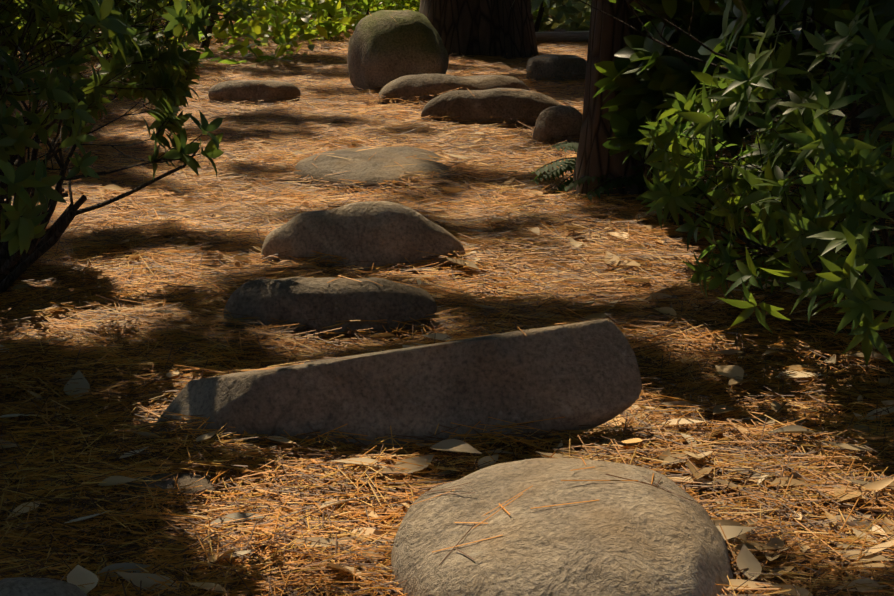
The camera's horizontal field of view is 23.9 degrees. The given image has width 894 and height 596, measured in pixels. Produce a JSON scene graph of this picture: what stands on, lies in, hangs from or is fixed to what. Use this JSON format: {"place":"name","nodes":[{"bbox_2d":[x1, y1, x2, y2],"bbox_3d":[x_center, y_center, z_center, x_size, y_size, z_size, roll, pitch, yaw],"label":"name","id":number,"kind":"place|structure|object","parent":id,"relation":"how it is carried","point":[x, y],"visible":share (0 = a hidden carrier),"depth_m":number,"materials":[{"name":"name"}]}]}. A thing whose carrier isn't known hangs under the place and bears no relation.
{"place":"outdoors","nodes":[
{"label":"outdoors","id":0,"kind":"place"},
{"bbox_2d":[0,0,893,595],"bbox_3d":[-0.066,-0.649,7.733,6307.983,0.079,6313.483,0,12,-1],"label":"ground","id":1,"kind":"structure","parent":0,"point":[448,266],"depth_m":4.36,"materials":[{"name":"brown soil"}]},
{"bbox_2d":[1,22,57,69],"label":"azalea","id":2,"kind":"object","parent":1,"relation":"on","point":[35,60],"visible":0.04,"depth_m":6.38,"materials":[{"name":"green plant"}]},
{"bbox_2d":[0,577,86,595],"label":"rock","id":3,"kind":"object","parent":1,"relation":"on","point":[22,586],"visible":1,"depth_m":2.46,"materials":[{"name":"grey stone"}]},
{"bbox_2d":[0,0,253,295],"bbox_3d":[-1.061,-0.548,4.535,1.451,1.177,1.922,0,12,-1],"label":"shrub","id":4,"kind":"object","parent":1,"relation":"on","point":[17,141],"visible":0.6,"depth_m":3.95,"materials":[{"name":"green plant"}]},
{"bbox_2d":[120,473,221,511],"bbox_3d":[-0.420,0.300,3.165,0.159,0.062,0.125,-3,12,-12],"label":"rock","id":5,"kind":"object","parent":1,"relation":"on","point":[184,479],"visible":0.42,"depth_m":3.14,"materials":[{"name":"grey stone"}]},
{"bbox_2d":[1,0,382,72],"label":"planting","id":6,"kind":"object","parent":1,"relation":"on","point":[286,27],"visible":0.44,"depth_m":10.32,"materials":[{"name":"green plant"}]},
{"bbox_2d":[208,80,300,106],"bbox_3d":[-0.751,-0.783,8.228,0.360,0.135,0.123,0,12,-1],"label":"stone","id":7,"kind":"object","parent":1,"relation":"on","point":[243,90],"visible":0.56,"depth_m":8.18,"materials":[{"name":"grey stone"}]},
{"bbox_2d":[223,277,436,340],"bbox_3d":[-0.232,0.046,4.205,0.426,0.177,0.130,-1,12,-4],"label":"stone step","id":8,"kind":"object","parent":1,"relation":"on","point":[300,300],"visible":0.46,"depth_m":4.16,"materials":[{"name":"grey stone"}]},
{"bbox_2d":[261,201,464,274],"bbox_3d":[-0.196,-0.102,4.887,0.476,0.246,0.124,1,12,5],"label":"stone step","id":9,"kind":"object","parent":1,"relation":"on","point":[380,233],"visible":0.6,"depth_m":4.84,"materials":[{"name":"grey stone"}]},
{"bbox_2d":[294,146,453,193],"bbox_3d":[-0.221,-0.365,6.312,0.476,0.148,0.692,-2,12,-9],"label":"stone step","id":10,"kind":"object","parent":1,"relation":"on","point":[374,170],"visible":0.54,"depth_m":6.14,"materials":[{"name":"grey stone"}]},
{"bbox_2d":[150,319,641,452],"bbox_3d":[-0.082,0.218,3.423,0.808,0.282,0.141,-9,11,4],"label":"rock","id":11,"kind":"object","parent":1,"relation":"on","point":[576,375],"visible":0.67,"depth_m":3.36,"materials":[{"name":"grey stone"}]},
{"bbox_2d":[347,10,448,93],"bbox_3d":[-0.194,-0.980,8.714,0.411,0.422,0.403,-4,12,-18],"label":"boulder","id":12,"kind":"object","parent":1,"relation":"on","point":[384,48],"visible":0.73,"depth_m":8.55,"materials":[{"name":"stone"}]},
{"bbox_2d":[272,0,590,37],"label":"planting","id":13,"kind":"object","parent":1,"relation":"on","point":[394,5],"visible":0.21,"depth_m":11.43,"materials":[{"name":"green plant"}]},
{"bbox_2d":[0,8,893,595],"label":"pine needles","id":14,"kind":"object","parent":1,"relation":"on","point":[92,318],"visible":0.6,"depth_m":4.00,"materials":[{"name":"brown plant"}]},
{"bbox_2d":[0,109,893,595],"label":"fallen leaves","id":15,"kind":"object","parent":1,"relation":"on","point":[84,577],"visible":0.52,"depth_m":3.21,"materials":[{"name":"brown plant"}]},
{"bbox_2d":[378,74,528,104],"bbox_3d":[0.032,-0.789,8.271,0.604,0.188,0.220,-1,12,-7],"label":"stone step","id":16,"kind":"object","parent":1,"relation":"on","point":[413,87],"visible":0.46,"depth_m":8.17,"materials":[{"name":"grey stone"}]},
{"bbox_2d":[419,0,537,61],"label":"tree trunk","id":17,"kind":"object","parent":1,"relation":"on","point":[502,28],"visible":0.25,"depth_m":10.11,"materials":[{"name":"brown plant"}]},
{"bbox_2d":[421,88,560,128],"bbox_3d":[0.168,-0.653,7.584,0.524,0.207,0.184,0,12,-1],"label":"stone step","id":18,"kind":"object","parent":1,"relation":"on","point":[488,105],"visible":0.65,"depth_m":7.51,"materials":[{"name":"grey stone"}]},
{"bbox_2d":[531,142,578,193],"bbox_3d":[0.363,-0.326,5.952,0.296,0.242,0.288,0,12,-1],"label":"fern by trunk","id":19,"kind":"object","parent":1,"relation":"on","point":[568,165],"visible":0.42,"depth_m":5.88,"materials":[{"name":"green plant"}]},
{"bbox_2d":[526,54,586,82],"bbox_3d":[0.466,-0.947,8.907,0.262,0.158,0.226,-1,12,-7],"label":"rock","id":20,"kind":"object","parent":1,"relation":"on","point":[551,66],"depth_m":8.81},
{"bbox_2d":[533,105,582,149],"bbox_3d":[0.381,-0.554,7.107,0.180,0.194,0.151,-5,27,-23],"label":"stone","id":21,"kind":"object","parent":1,"relation":"on","point":[555,122],"visible":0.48,"depth_m":7.04,"materials":[{"name":"grey stone"}]},
{"bbox_2d":[391,458,733,595],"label":"rock","id":22,"kind":"object","parent":1,"relation":"on","point":[626,538],"visible":1,"depth_m":2.58,"materials":[{"name":"grey stone"}]},
{"bbox_2d":[572,0,661,202],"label":"tree trunk","id":23,"kind":"object","parent":1,"relation":"on","point":[607,35],"visible":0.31,"depth_m":5.68,"materials":[{"name":"brown plant"}]},
{"bbox_2d":[564,165,712,211],"bbox_3d":[0.541,-0.299,5.665,0.472,0.119,0.267,7,13,29],"label":"fern by trunk","id":24,"kind":"object","parent":1,"relation":"on","point":[630,180],"visible":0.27,"depth_m":5.64,"materials":[{"name":"green plant"}]},
{"bbox_2d":[530,0,816,31],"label":"planting","id":25,"kind":"object","parent":1,"relation":"on","point":[568,15],"visible":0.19,"depth_m":11.47,"materials":[{"name":"green plant"}]},
{"bbox_2d":[535,29,824,43],"bbox_3d":[0.843,-1.289,10.878,2.224,0.190,0.125,0,12,-2],"label":"edging rail","id":26,"kind":"object","parent":1,"relation":"on","point":[561,35],"visible":0.25,"depth_m":10.83,"materials":[{"name":"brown wood"}]},
{"bbox_2d":[511,0,893,202],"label":"shrub","id":27,"kind":"object","parent":1,"relation":"on","point":[747,13],"visible":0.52,"depth_m":4.08,"materials":[{"name":"green plant"}]},
{"bbox_2d":[593,11,820,224],"bbox_3d":[0.652,-0.412,5.261,0.551,0.607,0.797,0,12,-1],"label":"shrub","id":28,"kind":"object","parent":1,"relation":"on","point":[644,74],"visible":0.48,"depth_m":5.28,"materials":[{"name":"green plant"}]},
{"bbox_2d":[609,0,889,234],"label":"shrub","id":29,"kind":"object","parent":1,"relation":"on","point":[671,11],"visible":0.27,"depth_m":5.11,"materials":[{"name":"green plant"}]},
{"bbox_2d":[634,0,893,365],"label":"shrub","id":30,"kind":"object","parent":1,"relation":"on","point":[857,174],"visible":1,"depth_m":3.54,"materials":[{"name":"green plant"}]},
{"bbox_2d":[715,0,893,138],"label":"rhododendron thicket","id":31,"kind":"object","parent":1,"relation":"on","point":[872,100],"visible":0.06,"depth_m":8.61,"materials":[{"name":"green plant"}]}
]}

